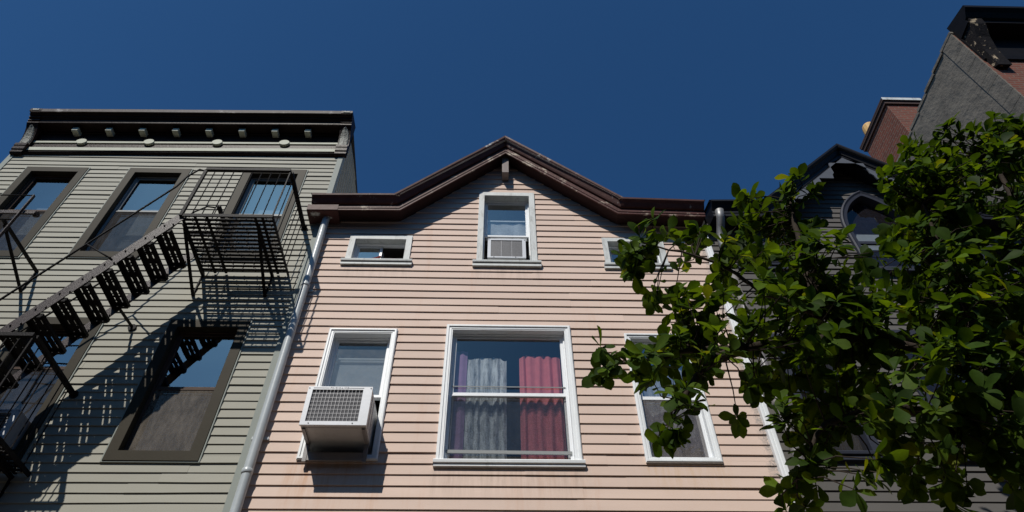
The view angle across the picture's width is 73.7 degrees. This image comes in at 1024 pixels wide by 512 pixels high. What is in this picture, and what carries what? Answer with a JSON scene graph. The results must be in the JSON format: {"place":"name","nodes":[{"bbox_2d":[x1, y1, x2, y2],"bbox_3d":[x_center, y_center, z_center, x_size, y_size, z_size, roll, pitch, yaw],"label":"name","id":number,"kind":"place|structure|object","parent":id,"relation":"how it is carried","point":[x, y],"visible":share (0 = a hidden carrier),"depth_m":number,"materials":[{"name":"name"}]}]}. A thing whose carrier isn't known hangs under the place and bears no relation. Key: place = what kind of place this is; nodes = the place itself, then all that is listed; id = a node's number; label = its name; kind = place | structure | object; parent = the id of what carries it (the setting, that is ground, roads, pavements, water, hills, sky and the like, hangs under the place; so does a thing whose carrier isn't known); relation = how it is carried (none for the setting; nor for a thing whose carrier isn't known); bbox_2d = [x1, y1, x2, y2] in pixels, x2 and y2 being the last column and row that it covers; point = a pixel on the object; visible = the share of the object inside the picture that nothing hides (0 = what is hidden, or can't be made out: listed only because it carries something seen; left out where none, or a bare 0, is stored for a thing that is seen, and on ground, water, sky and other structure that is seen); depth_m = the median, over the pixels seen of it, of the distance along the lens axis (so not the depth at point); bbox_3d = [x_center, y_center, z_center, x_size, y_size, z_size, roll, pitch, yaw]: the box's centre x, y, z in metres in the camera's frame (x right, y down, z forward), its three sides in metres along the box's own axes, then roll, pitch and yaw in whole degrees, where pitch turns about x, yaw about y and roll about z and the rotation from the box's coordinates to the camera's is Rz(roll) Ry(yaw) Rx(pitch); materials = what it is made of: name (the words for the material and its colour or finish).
{"place":"outdoors","nodes":[
{"label":"outdoors","id":0,"kind":"place"},
{"bbox_2d":[0,0,1023,209],"label":"sky","id":1,"kind":"structure","parent":0,"point":[669,99],"materials":[{"name":"blue"}]},
{"bbox_2d":[581,110,1023,511],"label":"tree","id":2,"kind":"object","parent":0,"point":[936,207],"visible":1,"depth_m":4.80,"materials":[{"name":"green plant"}]},
{"label":"ground","id":3,"kind":"structure","parent":0,"visible":0},
{"bbox_2d":[0,108,357,511],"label":"grey house","id":4,"kind":"structure","parent":3,"relation":"on","point":[161,412],"depth_m":8.05,"materials":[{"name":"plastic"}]},
{"bbox_2d":[0,409,30,448],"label":"air conditioner","id":5,"kind":"object","parent":4,"relation":"attached to","point":[7,424],"visible":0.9,"depth_m":6.39,"materials":[{"name":"metal"}]},
{"bbox_2d":[0,194,39,291],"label":"ladder bracket","id":6,"kind":"object","parent":4,"relation":"attached to","point":[7,228],"visible":0.97,"depth_m":7.67,"materials":[{"name":"black metal"}]},
{"bbox_2d":[0,166,89,258],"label":"window","id":7,"kind":"structure","parent":4,"relation":"in","point":[26,228],"depth_m":9.29,"materials":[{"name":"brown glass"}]},
{"bbox_2d":[0,317,103,460],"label":"window","id":8,"kind":"structure","parent":4,"relation":"in","point":[69,370],"depth_m":6.96,"materials":[{"name":"brown glass"}]},
{"bbox_2d":[66,168,192,259],"bbox_3d":[-5.002,-0.497,9.141,0.892,1.921,0.330,1,-48,-1],"label":"window","id":9,"kind":"structure","parent":4,"relation":"in","point":[151,217],"depth_m":9.06,"materials":[{"name":"brown glass"}]},
{"bbox_2d":[0,167,306,497],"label":"fire escape","id":10,"kind":"object","parent":4,"relation":"attached to","point":[10,335],"visible":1,"depth_m":7.33,"materials":[{"name":"black metal"}]},
{"bbox_2d":[100,319,252,463],"bbox_3d":[-3.345,1.352,6.989,0.907,1.781,0.144,1,-48,-1],"label":"window","id":11,"kind":"structure","parent":4,"relation":"in","point":[159,424],"depth_m":6.79,"materials":[{"name":"brown glass"}]},
{"bbox_2d":[201,169,307,260],"bbox_3d":[-3.378,-0.486,9.192,0.902,1.936,0.330,1,-48,-1],"label":"window","id":12,"kind":"structure","parent":4,"relation":"in","point":[300,175],"depth_m":9.50,"materials":[{"name":"brown glass"}]},
{"bbox_2d":[229,136,794,511],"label":"pink house","id":13,"kind":"structure","parent":3,"relation":"on","point":[450,343],"depth_m":7.42,"materials":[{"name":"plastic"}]},
{"bbox_2d":[299,386,377,462],"bbox_3d":[-1.644,1.641,6.477,0.610,0.625,0.493,1,-48,-1],"label":"air conditioner","id":14,"kind":"object","parent":13,"relation":"attached to","point":[337,424],"visible":1,"depth_m":6.38,"materials":[{"name":"metal"}]},
{"bbox_2d":[296,328,397,460],"bbox_3d":[-1.638,1.414,7.014,0.750,1.640,0.198,1,-48,-1],"label":"window","id":15,"kind":"structure","parent":13,"relation":"in","point":[375,373],"depth_m":7.33,"materials":[{"name":"white paint"}]},
{"bbox_2d":[340,235,412,265],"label":"window","id":16,"kind":"structure","parent":13,"relation":"in","point":[356,242],"depth_m":8.68,"materials":[{"name":"white paint"}]},
{"bbox_2d":[487,239,525,259],"bbox_3d":[-0.069,-0.019,8.666,0.480,0.357,0.223,1,-48,-1],"label":"air conditioner","id":17,"kind":"object","parent":13,"relation":"attached to","point":[506,249],"visible":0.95,"depth_m":8.59,"materials":[{"name":"metal"}]},
{"bbox_2d":[472,192,541,267],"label":"window","id":18,"kind":"structure","parent":13,"relation":"in","point":[486,230],"depth_m":9.16,"materials":[{"name":"white paint"}]},
{"bbox_2d":[433,324,585,467],"bbox_3d":[-0.034,1.433,7.059,1.420,1.775,0.246,1,-48,-1],"label":"window","id":19,"kind":"structure","parent":13,"relation":"in","point":[542,424],"depth_m":7.03,"materials":[{"name":"white paint"}]},
{"bbox_2d":[601,238,671,270],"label":"window","id":20,"kind":"structure","parent":13,"relation":"in","point":[608,244],"depth_m":8.65,"materials":[{"name":"white paint"}]},
{"bbox_2d":[624,333,723,463],"bbox_3d":[1.616,1.497,7.100,0.731,1.615,0.269,1,-48,-1],"label":"window","id":21,"kind":"structure","parent":13,"relation":"in","point":[703,432],"depth_m":6.76,"materials":[{"name":"white paint"}]},
{"bbox_2d":[702,143,1023,511],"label":"dark house","id":22,"kind":"structure","parent":3,"relation":"on","point":[851,193],"depth_m":8.93,"materials":[{"name":"grey"}]},
{"bbox_2d":[737,241,797,270],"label":"window","id":23,"kind":"structure","parent":22,"relation":"in","point":[774,263],"depth_m":8.49,"materials":[{"name":"black paint"}]},
{"bbox_2d":[771,334,883,461],"bbox_3d":[3.226,1.451,7.113,0.740,1.600,0.186,1,-48,-1],"label":"window","id":24,"kind":"structure","parent":22,"relation":"in","point":[862,451],"depth_m":6.66,"materials":[{"name":"blue paint"}]},
{"bbox_2d":[840,191,937,273],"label":"window","id":25,"kind":"structure","parent":22,"relation":"in","point":[869,200],"depth_m":9.32,"materials":[{"name":"blue paint"}]},
{"bbox_2d":[892,330,1012,462],"bbox_3d":[4.935,1.448,7.183,1.480,1.680,0.186,1,-48,-1],"label":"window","id":26,"kind":"structure","parent":22,"relation":"in","point":[911,331],"depth_m":7.18,"materials":[{"name":"black paint"}]},
{"bbox_2d":[981,246,1019,275],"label":"window","id":27,"kind":"structure","parent":22,"relation":"in","point":[998,252],"depth_m":8.86,"materials":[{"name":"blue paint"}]},
{"bbox_2d":[860,5,1023,260],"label":"brick building","id":28,"kind":"structure","parent":3,"relation":"on","point":[978,71],"depth_m":11.31,"materials":[{"name":"grey paint"}]}
]}

